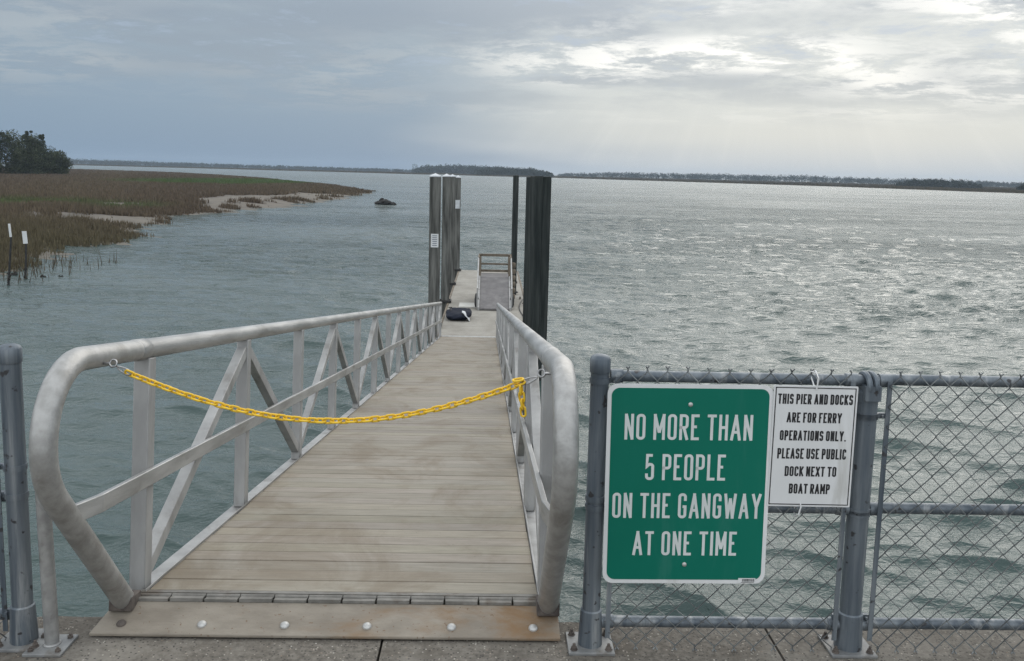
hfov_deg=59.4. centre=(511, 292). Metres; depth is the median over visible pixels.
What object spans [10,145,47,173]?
oak tree
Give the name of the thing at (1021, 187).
wood
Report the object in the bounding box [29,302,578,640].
gangway
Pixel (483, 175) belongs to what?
marsh grass
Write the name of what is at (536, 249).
fender pile
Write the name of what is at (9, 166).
oak tree
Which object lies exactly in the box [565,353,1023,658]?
chain link fence
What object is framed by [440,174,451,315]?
concrete piling
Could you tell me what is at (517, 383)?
safety chain
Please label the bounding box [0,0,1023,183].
sky
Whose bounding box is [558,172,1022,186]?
wood
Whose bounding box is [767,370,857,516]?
ferry notice sign
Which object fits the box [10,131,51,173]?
oak tree
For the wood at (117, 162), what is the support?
on the marsh at (277, 170)
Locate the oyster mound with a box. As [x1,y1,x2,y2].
[374,198,396,204]
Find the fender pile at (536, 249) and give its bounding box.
[523,176,551,380]
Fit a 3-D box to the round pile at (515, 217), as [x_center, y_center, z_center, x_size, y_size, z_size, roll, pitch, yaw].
[0.087,-1.562,36.325,0.400,6.300,0.400,1,8,-1]
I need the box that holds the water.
[0,162,1023,622]
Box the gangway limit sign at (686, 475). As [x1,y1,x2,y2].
[602,383,773,583]
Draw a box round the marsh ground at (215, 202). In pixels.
[0,192,373,274]
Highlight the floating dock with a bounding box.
[435,270,522,338]
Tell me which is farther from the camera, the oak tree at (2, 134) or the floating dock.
the oak tree at (2, 134)
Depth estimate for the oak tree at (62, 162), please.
343.55 m
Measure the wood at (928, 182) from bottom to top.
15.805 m
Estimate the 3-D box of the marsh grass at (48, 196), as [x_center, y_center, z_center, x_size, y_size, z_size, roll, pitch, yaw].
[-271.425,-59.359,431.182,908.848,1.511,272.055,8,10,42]
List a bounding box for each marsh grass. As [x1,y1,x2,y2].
[0,169,374,271]
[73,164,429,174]
[409,172,552,177]
[553,176,1023,192]
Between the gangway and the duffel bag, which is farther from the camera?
the duffel bag
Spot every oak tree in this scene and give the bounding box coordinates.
[0,129,31,173]
[0,132,4,170]
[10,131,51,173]
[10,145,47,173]
[25,136,57,173]
[47,149,72,173]
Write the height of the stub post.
0.700 m
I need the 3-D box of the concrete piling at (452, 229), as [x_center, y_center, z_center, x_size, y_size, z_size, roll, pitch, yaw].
[-2.624,-1.871,38.947,0.440,6.490,0.440,1,8,-1]
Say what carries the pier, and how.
in the water
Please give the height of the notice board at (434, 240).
0.420 m
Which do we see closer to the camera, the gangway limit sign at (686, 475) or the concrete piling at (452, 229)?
the gangway limit sign at (686, 475)
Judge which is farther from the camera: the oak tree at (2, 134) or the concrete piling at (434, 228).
the oak tree at (2, 134)
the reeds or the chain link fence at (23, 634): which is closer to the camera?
the chain link fence at (23, 634)
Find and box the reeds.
[0,247,116,282]
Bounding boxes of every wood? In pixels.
[69,158,428,172]
[411,163,515,173]
[474,166,553,176]
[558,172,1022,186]
[891,178,983,187]
[1016,183,1023,189]
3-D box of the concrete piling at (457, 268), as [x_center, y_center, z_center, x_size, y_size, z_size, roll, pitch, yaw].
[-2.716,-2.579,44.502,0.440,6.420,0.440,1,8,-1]
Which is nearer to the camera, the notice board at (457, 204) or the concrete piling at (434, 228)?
the concrete piling at (434, 228)
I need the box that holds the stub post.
[22,493,78,657]
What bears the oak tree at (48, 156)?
on the marsh ground at (215, 202)
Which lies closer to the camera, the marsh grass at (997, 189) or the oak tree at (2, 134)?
the oak tree at (2, 134)
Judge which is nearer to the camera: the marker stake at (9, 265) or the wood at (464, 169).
the marker stake at (9, 265)
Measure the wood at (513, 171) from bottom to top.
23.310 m
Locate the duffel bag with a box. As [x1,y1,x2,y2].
[446,307,471,321]
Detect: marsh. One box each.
[87,165,428,174]
[577,178,1023,193]
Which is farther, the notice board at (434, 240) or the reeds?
the reeds
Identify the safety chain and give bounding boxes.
[116,366,537,423]
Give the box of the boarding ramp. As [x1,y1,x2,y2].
[474,253,515,310]
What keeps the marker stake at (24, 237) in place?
in the water
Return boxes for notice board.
[431,234,438,246]
[455,200,459,208]
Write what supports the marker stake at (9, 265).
in the water
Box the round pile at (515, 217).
[510,176,518,294]
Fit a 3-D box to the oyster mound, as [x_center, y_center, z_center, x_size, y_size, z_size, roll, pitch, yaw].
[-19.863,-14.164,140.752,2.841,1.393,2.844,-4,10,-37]
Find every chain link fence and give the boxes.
[0,343,43,652]
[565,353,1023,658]
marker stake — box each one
[7,224,11,284]
[22,231,27,278]
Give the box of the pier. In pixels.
[0,616,1023,660]
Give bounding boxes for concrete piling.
[428,173,441,341]
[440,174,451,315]
[449,174,455,295]
[454,176,460,280]

